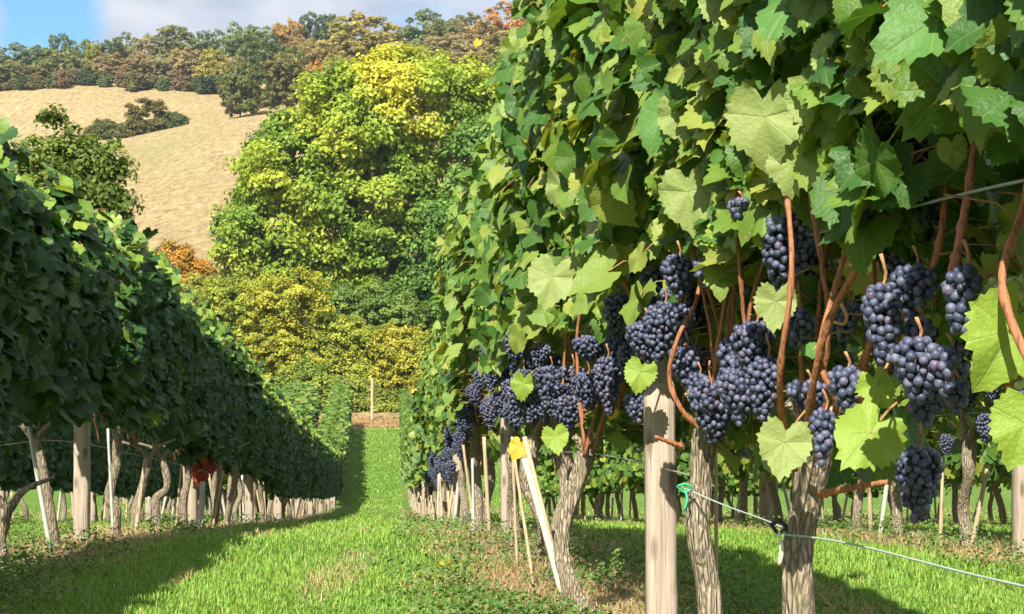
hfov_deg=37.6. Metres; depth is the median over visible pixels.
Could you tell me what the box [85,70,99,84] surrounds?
scrub bush
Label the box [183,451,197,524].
timber post
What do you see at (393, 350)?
bush
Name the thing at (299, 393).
grapevine
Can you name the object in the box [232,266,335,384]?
bush
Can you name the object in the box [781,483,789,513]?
stake
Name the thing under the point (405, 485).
grapevine
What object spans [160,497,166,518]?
stake
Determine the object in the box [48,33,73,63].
tree
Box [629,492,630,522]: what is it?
stake
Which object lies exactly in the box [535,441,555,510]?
grapevine
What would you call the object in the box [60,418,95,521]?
grapevine
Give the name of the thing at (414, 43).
tree
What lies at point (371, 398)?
timber post
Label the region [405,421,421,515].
grapevine
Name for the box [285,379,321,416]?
grapevine
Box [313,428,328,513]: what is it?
grapevine
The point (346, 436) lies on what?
grapevine
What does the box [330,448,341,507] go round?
grapevine
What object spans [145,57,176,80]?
tree
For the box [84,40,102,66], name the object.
tree
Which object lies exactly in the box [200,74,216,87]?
scrub bush
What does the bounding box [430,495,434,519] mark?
stake
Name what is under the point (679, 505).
grapevine
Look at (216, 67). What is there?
tree
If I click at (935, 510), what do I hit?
stake
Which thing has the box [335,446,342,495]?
grapevine
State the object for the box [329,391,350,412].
grapevine
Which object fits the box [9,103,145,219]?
tree
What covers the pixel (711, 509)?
grapevine
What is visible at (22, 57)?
tree
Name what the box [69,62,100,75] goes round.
tree
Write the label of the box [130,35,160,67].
tree
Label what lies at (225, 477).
grapevine
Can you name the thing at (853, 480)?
grapevine
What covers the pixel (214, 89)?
scrub bush
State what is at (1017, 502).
timber post
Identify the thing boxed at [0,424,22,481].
grapevine
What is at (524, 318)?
grapevine
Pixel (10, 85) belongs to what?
scrub bush
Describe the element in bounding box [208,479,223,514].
grapevine
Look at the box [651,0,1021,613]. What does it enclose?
grapevine
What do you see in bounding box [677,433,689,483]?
grapevine
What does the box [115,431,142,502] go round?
grapevine
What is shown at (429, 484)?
timber post
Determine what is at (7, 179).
grapevine
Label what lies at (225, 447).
grapevine
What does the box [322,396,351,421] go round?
grapevine
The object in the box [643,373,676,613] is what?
timber post
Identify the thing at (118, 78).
scrub bush
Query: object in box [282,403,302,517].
grapevine
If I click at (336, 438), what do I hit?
grapevine
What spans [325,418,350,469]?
grapevine
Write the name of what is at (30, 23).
sky
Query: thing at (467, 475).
stake
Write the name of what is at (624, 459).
trellis wire
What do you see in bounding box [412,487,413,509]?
timber post
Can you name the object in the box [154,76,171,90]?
scrub bush
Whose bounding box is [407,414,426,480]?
grapevine
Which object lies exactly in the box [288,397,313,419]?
grapevine
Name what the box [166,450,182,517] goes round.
grapevine
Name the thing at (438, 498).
stake
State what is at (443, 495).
timber post
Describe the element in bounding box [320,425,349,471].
grapevine
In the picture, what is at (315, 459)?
grapevine
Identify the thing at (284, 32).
tree
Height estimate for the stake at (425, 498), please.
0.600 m
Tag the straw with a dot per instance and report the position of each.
(602, 596)
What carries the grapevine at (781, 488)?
on the ground at (358, 443)
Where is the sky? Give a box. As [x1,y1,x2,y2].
[0,0,521,58]
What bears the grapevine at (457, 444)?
on the ground at (358, 443)
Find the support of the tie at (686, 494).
attached to the twine
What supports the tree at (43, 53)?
on the hill
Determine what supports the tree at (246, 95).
on the hill
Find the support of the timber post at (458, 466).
on the ground at (358, 443)
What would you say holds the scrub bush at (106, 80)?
on the hill
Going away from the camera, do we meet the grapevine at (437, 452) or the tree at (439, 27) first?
the grapevine at (437, 452)
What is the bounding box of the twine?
[686,488,1023,587]
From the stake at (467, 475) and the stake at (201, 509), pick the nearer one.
the stake at (467, 475)
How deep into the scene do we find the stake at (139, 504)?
8.59 m
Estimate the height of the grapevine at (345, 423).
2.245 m
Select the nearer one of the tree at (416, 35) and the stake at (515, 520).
the stake at (515, 520)
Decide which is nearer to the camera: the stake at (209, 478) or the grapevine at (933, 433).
the grapevine at (933, 433)
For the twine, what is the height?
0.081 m
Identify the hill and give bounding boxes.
[0,59,488,416]
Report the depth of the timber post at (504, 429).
7.37 m
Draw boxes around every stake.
[10,492,14,520]
[27,426,51,554]
[57,492,61,520]
[71,492,72,517]
[101,496,104,520]
[103,503,105,520]
[107,428,114,536]
[125,499,127,518]
[134,458,146,531]
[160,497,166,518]
[171,497,175,517]
[175,464,182,523]
[198,481,205,526]
[208,474,211,499]
[211,471,224,526]
[221,492,225,515]
[226,491,236,524]
[239,474,240,522]
[241,475,244,522]
[256,490,260,511]
[263,483,265,519]
[423,487,424,517]
[425,482,425,514]
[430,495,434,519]
[437,474,438,519]
[439,474,443,521]
[446,485,452,523]
[446,491,451,522]
[453,469,459,519]
[462,444,471,514]
[470,441,482,530]
[471,458,474,534]
[482,437,491,537]
[511,437,518,572]
[513,460,534,583]
[584,498,585,519]
[611,497,613,521]
[620,488,622,520]
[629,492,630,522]
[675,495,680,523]
[714,451,717,569]
[734,485,739,524]
[735,481,740,526]
[767,479,778,528]
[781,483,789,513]
[821,498,823,521]
[841,495,847,522]
[867,487,872,532]
[878,484,888,534]
[906,507,908,522]
[934,497,936,523]
[938,457,944,539]
[970,464,989,545]
[971,495,979,524]
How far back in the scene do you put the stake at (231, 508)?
11.99 m
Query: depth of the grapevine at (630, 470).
14.59 m
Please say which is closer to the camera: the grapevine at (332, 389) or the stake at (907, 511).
the stake at (907, 511)
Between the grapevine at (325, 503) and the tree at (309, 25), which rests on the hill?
the tree at (309, 25)
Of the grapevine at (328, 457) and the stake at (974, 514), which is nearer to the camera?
the stake at (974, 514)
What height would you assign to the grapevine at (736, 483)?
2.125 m
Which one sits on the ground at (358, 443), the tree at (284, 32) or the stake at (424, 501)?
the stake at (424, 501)
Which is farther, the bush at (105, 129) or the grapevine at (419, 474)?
the bush at (105, 129)
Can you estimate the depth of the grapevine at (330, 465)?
33.55 m
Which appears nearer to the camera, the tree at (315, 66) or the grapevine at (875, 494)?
the grapevine at (875, 494)
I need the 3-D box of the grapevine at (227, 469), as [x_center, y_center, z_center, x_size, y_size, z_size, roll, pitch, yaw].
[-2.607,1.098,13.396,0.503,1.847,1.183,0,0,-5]
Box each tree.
[0,41,39,71]
[0,59,28,83]
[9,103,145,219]
[17,65,53,79]
[25,44,53,74]
[34,48,88,77]
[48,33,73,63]
[65,38,98,65]
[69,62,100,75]
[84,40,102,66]
[91,53,137,80]
[98,38,123,65]
[110,31,138,65]
[121,53,156,80]
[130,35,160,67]
[143,24,204,66]
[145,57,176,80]
[165,46,206,82]
[190,30,220,65]
[191,46,229,82]
[205,41,500,312]
[208,29,232,47]
[209,127,279,269]
[217,20,263,66]
[217,61,262,117]
[221,54,244,72]
[230,31,307,102]
[244,25,282,65]
[258,51,306,109]
[271,18,305,47]
[280,34,316,65]
[294,11,329,46]
[297,40,356,70]
[302,59,330,97]
[305,10,410,62]
[312,13,351,40]
[389,40,429,58]
[391,108,491,333]
[394,8,457,50]
[421,19,458,47]
[423,34,479,63]
[443,11,482,31]
[444,19,506,49]
[448,51,495,76]
[473,0,526,35]
[476,30,509,58]
[478,53,501,75]
[484,44,505,86]
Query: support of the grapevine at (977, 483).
on the ground at (358, 443)
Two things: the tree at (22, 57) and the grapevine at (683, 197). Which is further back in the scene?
the tree at (22, 57)
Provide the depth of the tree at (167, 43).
292.43 m
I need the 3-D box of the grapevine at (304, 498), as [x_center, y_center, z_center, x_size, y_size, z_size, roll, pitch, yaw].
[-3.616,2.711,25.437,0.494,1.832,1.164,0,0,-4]
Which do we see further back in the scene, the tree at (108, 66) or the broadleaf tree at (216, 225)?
the tree at (108, 66)
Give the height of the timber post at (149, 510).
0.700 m
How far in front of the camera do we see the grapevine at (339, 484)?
40.18 m
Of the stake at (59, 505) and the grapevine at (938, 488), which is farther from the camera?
the grapevine at (938, 488)
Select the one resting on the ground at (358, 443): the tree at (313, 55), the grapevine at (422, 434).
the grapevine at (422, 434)
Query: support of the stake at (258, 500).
on the ground at (358, 443)
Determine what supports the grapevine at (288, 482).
on the ground at (358, 443)
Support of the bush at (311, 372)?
on the hill
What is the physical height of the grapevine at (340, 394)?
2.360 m
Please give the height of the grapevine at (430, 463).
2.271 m
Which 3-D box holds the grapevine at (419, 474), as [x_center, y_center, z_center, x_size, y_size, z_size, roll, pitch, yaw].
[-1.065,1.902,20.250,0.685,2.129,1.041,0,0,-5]
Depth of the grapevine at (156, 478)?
21.45 m
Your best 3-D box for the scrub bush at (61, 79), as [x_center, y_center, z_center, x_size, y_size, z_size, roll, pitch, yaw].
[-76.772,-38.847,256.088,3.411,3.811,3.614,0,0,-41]
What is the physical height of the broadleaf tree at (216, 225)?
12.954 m
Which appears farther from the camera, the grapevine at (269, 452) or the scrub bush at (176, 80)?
the scrub bush at (176, 80)
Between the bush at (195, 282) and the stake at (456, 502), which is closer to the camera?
the stake at (456, 502)
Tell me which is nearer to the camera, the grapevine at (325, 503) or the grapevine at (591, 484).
the grapevine at (591, 484)
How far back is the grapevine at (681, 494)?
23.20 m
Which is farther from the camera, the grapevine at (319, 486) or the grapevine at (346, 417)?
the grapevine at (346, 417)
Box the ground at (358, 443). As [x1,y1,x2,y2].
[0,426,1023,613]
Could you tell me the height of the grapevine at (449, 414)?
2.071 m
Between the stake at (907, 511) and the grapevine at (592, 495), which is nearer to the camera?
the stake at (907, 511)
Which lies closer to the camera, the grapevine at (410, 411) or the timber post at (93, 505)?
the timber post at (93, 505)
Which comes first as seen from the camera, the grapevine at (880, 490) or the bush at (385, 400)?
the grapevine at (880, 490)
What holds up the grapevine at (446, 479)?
on the ground at (358, 443)
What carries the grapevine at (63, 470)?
on the ground at (358, 443)
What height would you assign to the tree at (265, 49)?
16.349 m
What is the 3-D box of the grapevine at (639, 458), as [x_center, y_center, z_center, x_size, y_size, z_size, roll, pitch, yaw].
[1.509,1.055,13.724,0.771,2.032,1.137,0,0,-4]
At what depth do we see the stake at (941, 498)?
7.29 m
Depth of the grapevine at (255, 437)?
14.15 m
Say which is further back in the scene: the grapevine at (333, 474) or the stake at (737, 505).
the grapevine at (333, 474)
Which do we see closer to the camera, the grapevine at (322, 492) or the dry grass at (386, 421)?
the grapevine at (322, 492)
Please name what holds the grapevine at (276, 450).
on the ground at (358, 443)
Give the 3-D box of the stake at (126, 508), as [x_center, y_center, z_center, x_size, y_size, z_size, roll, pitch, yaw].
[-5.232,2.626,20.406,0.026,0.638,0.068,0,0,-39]
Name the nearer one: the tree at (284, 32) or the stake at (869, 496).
the stake at (869, 496)
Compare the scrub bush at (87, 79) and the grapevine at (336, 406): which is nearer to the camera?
the grapevine at (336, 406)
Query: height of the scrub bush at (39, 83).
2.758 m
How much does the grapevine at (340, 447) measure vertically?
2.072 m
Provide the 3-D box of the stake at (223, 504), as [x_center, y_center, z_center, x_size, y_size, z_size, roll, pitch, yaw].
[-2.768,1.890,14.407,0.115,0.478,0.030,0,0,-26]
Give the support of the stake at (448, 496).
on the ground at (358, 443)
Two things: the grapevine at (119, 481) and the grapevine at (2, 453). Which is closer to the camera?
the grapevine at (2, 453)
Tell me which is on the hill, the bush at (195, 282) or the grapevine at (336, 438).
the bush at (195, 282)
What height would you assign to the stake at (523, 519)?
0.437 m
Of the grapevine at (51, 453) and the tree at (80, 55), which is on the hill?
the tree at (80, 55)
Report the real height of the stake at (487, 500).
0.495 m
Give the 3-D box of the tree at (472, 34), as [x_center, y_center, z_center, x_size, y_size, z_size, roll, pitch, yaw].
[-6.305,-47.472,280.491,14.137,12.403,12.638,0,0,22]
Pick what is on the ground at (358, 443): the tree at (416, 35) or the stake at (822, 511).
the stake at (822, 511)
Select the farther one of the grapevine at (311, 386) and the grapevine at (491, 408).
the grapevine at (311, 386)
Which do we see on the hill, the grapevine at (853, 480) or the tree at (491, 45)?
the tree at (491, 45)
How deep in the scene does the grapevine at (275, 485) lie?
17.77 m
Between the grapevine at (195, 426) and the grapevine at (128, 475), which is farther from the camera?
the grapevine at (128, 475)
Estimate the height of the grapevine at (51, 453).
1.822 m
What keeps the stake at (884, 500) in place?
on the ground at (358, 443)
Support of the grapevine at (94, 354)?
on the ground at (358, 443)
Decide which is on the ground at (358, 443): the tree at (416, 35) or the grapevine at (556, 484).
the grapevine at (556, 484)
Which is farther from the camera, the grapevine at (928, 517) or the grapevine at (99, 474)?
the grapevine at (99, 474)
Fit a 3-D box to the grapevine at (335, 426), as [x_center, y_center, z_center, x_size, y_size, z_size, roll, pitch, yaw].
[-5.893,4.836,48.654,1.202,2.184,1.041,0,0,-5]
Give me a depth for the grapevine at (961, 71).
1.33 m
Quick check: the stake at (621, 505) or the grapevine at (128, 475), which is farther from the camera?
the grapevine at (128, 475)
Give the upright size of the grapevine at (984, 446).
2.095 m
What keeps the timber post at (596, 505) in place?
on the ground at (358, 443)
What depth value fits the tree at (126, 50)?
296.61 m
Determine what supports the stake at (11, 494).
on the ground at (358, 443)
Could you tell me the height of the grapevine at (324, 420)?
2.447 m
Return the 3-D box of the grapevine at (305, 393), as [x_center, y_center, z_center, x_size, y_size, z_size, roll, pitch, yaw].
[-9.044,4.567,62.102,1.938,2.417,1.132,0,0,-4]
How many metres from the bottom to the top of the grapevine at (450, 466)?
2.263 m
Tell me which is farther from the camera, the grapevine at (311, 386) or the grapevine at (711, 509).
the grapevine at (311, 386)
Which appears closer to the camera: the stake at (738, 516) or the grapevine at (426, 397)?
the stake at (738, 516)
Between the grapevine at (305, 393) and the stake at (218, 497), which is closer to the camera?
the stake at (218, 497)
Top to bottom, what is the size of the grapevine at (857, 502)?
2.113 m
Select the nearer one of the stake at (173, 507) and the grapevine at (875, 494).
the grapevine at (875, 494)
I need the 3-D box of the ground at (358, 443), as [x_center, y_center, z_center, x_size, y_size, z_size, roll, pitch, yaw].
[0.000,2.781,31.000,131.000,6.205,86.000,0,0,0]
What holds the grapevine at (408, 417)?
on the ground at (358, 443)
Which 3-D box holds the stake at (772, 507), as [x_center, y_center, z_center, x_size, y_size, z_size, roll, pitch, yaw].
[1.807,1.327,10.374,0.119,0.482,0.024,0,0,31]
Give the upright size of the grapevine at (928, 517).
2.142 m
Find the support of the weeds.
on the ground at (358, 443)
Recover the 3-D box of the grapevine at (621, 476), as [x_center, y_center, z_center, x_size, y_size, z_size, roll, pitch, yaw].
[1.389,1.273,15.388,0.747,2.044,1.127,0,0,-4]
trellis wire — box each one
[0,440,244,480]
[487,447,689,475]
[750,179,1023,247]
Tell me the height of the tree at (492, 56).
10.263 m
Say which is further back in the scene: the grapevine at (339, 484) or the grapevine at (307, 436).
the grapevine at (339, 484)
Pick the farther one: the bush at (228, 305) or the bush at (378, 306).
the bush at (378, 306)
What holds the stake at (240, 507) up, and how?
on the ground at (358, 443)
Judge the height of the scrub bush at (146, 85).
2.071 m
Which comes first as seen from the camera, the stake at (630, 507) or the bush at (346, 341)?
the stake at (630, 507)
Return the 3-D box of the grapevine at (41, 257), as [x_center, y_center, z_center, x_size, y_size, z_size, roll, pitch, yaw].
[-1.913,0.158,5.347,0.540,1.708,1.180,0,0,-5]
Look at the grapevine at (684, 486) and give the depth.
22.68 m
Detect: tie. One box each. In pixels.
[677,483,692,510]
[770,519,787,565]
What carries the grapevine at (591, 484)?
on the ground at (358, 443)
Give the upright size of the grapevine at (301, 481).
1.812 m
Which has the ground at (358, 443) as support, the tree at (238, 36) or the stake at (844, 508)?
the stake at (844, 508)
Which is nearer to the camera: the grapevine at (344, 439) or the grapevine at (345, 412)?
the grapevine at (344, 439)
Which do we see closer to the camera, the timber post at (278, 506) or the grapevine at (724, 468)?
the grapevine at (724, 468)
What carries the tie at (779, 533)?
attached to the twine
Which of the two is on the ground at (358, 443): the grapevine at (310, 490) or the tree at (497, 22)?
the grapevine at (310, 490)
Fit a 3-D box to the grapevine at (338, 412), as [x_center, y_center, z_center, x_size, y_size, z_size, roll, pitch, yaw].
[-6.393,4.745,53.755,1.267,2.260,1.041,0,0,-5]
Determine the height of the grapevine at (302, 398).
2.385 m
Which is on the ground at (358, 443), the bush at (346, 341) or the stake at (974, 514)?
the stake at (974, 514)
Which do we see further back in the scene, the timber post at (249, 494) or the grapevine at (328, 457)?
the grapevine at (328, 457)
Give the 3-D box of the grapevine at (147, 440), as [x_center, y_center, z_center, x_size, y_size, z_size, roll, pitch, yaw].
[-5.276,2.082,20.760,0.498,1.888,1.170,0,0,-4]
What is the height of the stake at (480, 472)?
0.586 m
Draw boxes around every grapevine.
[0,117,27,418]
[0,125,79,569]
[0,422,43,500]
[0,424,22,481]
[0,428,6,472]
[9,158,125,548]
[16,414,62,522]
[50,423,73,490]
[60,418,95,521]
[81,201,174,535]
[90,410,111,492]
[94,411,124,520]
[106,427,134,519]
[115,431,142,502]
[119,227,193,531]
[125,427,151,519]
[137,257,213,531]
[140,433,165,520]
[159,447,174,490]
[160,449,179,513]
[163,282,227,526]
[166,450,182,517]
[191,297,237,525]
[198,465,206,496]
[198,471,212,499]
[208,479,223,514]
[211,326,251,524]
[220,321,250,524]
[220,473,257,513]
[226,341,265,524]
[232,367,267,523]
[242,358,275,504]
[254,368,281,522]
[257,373,288,522]
[267,385,292,521]
[271,392,295,519]
[273,397,297,511]
[280,382,321,421]
[282,386,317,416]
[282,393,316,418]
[282,401,302,519]
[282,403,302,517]
[283,388,316,418]
[284,378,322,421]
[284,387,319,423]
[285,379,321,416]
[286,390,320,424]
[286,408,307,519]
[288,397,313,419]
[289,395,316,415]
[289,397,313,416]
[290,400,311,517]
[290,401,316,425]
[294,413,312,505]
[300,416,318,515]
[300,419,312,503]
[302,422,320,515]
[305,415,321,514]
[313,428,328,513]
[313,429,326,514]
[315,428,329,513]
[318,408,350,434]
[318,424,349,469]
[318,463,330,513]
[319,411,349,443]
[319,423,348,441]
[319,423,349,482]
[320,413,351,445]
[320,424,349,485]
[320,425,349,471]
[321,402,350,436]
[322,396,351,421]
[322,433,331,494]
[322,435,332,499]
[322,437,335,511]
[324,442,336,508]
[324,445,335,510]
[325,386,353,410]
[325,395,351,424]
[325,411,350,442]
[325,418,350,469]
[326,400,349,420]
[326,402,350,428]
[327,382,353,409]
[327,428,347,467]
[329,383,352,412]
[329,388,351,415]
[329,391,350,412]
[329,437,346,490]
[329,440,338,493]
[330,380,353,408]
[330,444,340,507]
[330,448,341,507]
[332,381,350,399]
[335,437,345,504]
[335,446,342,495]
[398,386,410,409]
[399,396,412,419]
[399,410,411,432]
[399,414,410,443]
[399,425,405,452]
[400,436,414,490]
[402,435,417,502]
[403,420,421,482]
[403,422,421,488]
[404,442,417,508]
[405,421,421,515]
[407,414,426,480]
[408,386,433,507]
[408,428,427,513]
[408,453,445,494]
[409,340,465,518]
[412,381,435,518]
[412,401,445,493]
[423,329,446,521]
[423,337,433,478]
[425,349,449,513]
[426,346,451,494]
[429,168,522,534]
[430,335,483,475]
[432,303,469,482]
[432,338,452,490]
[435,335,495,528]
[440,331,499,494]
[456,75,543,546]
[460,204,524,530]
[469,38,581,563]
[473,0,694,613]
[485,7,634,584]
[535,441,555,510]
[536,454,555,517]
[540,0,772,494]
[540,443,554,495]
[543,446,558,495]
[551,453,577,519]
[571,445,599,520]
[571,449,598,519]
[573,445,604,520]
[585,448,610,521]
[588,0,931,613]
[593,439,636,520]
[605,441,638,521]
[613,442,643,493]
[624,443,643,481]
[633,437,685,524]
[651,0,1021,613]
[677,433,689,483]
[677,496,682,517]
[678,412,725,525]
[678,487,685,497]
[680,485,688,493]
[710,487,713,519]
[712,474,741,518]
[712,485,734,519]
[713,453,750,527]
[724,457,785,526]
[729,471,758,518]
[747,472,777,519]
[775,478,792,501]
[781,473,818,520]
[816,0,1023,471]
[831,495,841,517]
[832,495,838,522]
[838,485,853,517]
[841,472,865,492]
[851,344,904,533]
[853,488,878,519]
[855,346,961,537]
[873,487,890,511]
[901,387,980,522]
[928,401,1003,523]
[929,148,1016,546]
[936,482,950,520]
[939,443,976,489]
[946,392,1011,526]
[959,429,1001,520]
[982,443,1011,489]
[985,388,1003,466]
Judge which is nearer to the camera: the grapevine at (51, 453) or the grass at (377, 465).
the grapevine at (51, 453)
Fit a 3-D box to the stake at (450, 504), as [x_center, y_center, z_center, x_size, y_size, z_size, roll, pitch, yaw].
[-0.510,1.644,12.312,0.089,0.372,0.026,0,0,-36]
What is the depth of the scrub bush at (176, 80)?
257.31 m
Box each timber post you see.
[0,487,5,499]
[73,421,90,541]
[90,492,95,522]
[145,496,151,519]
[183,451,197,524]
[245,474,253,522]
[275,496,281,519]
[295,498,299,517]
[308,498,312,514]
[318,499,321,513]
[326,498,329,510]
[371,378,372,418]
[410,487,411,506]
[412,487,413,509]
[418,483,421,514]
[422,481,426,516]
[428,480,432,518]
[437,473,444,519]
[453,454,462,523]
[500,387,509,535]
[595,493,600,519]
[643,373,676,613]
[650,356,667,385]
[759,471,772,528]
[1011,386,1023,554]
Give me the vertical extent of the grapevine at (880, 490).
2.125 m
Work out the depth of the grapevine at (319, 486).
27.19 m
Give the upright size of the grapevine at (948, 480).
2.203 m
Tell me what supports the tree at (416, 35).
on the hill
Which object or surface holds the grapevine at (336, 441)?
on the ground at (358, 443)
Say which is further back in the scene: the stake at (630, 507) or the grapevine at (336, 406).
the grapevine at (336, 406)
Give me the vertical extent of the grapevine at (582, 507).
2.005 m
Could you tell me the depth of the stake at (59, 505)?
16.24 m
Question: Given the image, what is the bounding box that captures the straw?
[0,506,1023,613]
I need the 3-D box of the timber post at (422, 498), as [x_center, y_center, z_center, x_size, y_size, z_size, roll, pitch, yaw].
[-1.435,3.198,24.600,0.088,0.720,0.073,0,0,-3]
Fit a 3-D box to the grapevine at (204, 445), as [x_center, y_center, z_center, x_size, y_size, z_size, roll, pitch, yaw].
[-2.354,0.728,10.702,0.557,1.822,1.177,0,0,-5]
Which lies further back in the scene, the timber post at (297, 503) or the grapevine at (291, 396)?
the grapevine at (291, 396)
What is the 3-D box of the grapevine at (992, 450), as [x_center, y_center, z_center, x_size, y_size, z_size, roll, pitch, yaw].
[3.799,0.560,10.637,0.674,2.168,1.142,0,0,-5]
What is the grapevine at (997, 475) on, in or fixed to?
on the ground at (358, 443)
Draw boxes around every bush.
[3,77,18,89]
[15,76,34,89]
[24,76,45,88]
[43,72,56,88]
[51,68,69,88]
[58,68,80,85]
[75,65,98,85]
[76,118,130,139]
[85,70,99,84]
[96,70,113,86]
[114,67,129,86]
[118,97,168,136]
[121,70,145,91]
[136,80,151,89]
[147,75,165,87]
[151,110,190,128]
[153,239,217,280]
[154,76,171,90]
[166,69,188,89]
[178,75,197,91]
[180,272,232,304]
[192,74,213,93]
[195,271,276,375]
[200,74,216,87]
[211,74,227,93]
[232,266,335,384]
[271,354,337,412]
[298,314,390,386]
[311,276,432,338]
[320,373,400,412]
[357,322,430,398]
[408,328,433,383]
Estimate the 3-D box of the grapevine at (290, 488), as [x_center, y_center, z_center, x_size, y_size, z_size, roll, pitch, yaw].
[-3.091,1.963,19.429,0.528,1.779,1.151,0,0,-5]
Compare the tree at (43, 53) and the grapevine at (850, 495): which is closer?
the grapevine at (850, 495)
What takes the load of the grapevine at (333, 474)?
on the ground at (358, 443)
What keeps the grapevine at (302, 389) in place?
on the ground at (358, 443)
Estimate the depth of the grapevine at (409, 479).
31.54 m
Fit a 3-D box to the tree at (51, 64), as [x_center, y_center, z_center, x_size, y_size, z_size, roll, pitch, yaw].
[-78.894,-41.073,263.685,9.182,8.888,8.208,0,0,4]
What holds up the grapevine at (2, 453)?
on the ground at (358, 443)
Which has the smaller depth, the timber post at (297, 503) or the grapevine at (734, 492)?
the grapevine at (734, 492)
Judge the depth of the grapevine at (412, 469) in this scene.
22.70 m
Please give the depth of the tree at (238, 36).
294.81 m
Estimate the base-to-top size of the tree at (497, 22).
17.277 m
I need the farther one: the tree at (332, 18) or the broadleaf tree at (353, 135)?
the tree at (332, 18)
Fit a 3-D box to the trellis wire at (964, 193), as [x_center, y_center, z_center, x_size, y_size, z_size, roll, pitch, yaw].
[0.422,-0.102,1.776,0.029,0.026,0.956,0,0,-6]
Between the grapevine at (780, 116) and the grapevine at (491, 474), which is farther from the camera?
the grapevine at (491, 474)
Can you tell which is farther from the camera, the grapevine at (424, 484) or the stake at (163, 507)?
the grapevine at (424, 484)
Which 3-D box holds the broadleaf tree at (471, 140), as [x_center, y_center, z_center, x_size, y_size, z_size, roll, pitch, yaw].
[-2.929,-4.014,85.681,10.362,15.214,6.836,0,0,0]
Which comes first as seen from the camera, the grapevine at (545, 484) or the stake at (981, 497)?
the stake at (981, 497)
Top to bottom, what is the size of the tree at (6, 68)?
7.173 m
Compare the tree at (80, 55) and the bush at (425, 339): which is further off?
the tree at (80, 55)
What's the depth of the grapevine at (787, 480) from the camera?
16.78 m
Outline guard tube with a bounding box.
[521,436,569,606]
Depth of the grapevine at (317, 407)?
63.30 m
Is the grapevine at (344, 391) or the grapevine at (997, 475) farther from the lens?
the grapevine at (344, 391)
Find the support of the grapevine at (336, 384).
on the ground at (358, 443)
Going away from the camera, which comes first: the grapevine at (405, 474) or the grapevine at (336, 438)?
the grapevine at (405, 474)
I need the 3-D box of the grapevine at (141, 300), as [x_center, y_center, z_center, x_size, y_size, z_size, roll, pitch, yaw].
[-2.117,0.356,7.893,0.550,1.802,1.179,0,0,-5]
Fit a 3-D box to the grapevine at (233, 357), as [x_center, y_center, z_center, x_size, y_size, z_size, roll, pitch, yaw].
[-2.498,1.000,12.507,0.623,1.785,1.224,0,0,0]
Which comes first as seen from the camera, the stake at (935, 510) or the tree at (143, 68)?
the stake at (935, 510)
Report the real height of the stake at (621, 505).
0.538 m
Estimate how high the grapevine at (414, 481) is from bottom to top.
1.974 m
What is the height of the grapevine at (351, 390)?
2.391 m
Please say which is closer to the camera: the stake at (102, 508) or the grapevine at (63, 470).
the grapevine at (63, 470)
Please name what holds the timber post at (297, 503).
on the ground at (358, 443)
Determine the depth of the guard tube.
4.32 m
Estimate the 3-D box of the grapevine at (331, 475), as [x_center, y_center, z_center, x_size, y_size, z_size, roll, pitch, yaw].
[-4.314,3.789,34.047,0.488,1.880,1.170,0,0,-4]
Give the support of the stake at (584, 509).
on the ground at (358, 443)
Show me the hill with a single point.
(185, 183)
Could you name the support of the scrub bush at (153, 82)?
on the hill
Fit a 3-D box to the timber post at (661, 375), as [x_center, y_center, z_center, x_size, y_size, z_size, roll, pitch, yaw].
[0.326,0.349,3.320,0.044,1.080,0.052,0,0,0]
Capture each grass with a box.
[198,427,529,508]
[316,415,399,427]
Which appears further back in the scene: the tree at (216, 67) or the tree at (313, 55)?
the tree at (216, 67)
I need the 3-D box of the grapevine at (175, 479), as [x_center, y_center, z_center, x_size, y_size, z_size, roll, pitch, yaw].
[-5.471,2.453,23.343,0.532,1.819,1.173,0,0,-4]
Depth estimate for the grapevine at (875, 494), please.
20.58 m
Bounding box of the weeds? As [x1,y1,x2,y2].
[0,508,1023,613]
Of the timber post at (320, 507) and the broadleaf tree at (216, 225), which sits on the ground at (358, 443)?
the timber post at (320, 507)
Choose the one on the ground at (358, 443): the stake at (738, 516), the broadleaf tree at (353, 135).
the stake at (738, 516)
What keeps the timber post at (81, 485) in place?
on the ground at (358, 443)
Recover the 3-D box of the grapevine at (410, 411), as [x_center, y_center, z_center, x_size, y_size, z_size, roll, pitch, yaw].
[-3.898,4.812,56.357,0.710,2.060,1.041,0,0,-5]
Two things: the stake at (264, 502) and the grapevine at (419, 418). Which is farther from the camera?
the stake at (264, 502)
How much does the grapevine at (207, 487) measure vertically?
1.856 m
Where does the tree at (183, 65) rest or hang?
on the hill
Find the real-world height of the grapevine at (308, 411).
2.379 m
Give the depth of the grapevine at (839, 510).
22.70 m
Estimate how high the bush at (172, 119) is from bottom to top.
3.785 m
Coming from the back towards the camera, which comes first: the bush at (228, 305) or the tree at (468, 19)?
the tree at (468, 19)
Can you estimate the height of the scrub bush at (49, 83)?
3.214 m
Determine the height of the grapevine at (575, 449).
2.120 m
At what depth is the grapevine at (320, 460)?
29.00 m
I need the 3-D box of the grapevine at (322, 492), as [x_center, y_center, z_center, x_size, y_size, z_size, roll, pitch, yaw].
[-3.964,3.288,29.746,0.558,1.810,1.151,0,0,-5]
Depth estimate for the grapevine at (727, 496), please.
20.78 m
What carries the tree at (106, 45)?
on the hill
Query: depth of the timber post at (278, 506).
19.87 m
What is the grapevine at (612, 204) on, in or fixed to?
on the ground at (358, 443)
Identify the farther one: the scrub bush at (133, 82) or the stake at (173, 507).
the scrub bush at (133, 82)
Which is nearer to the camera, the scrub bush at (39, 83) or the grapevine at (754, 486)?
the grapevine at (754, 486)

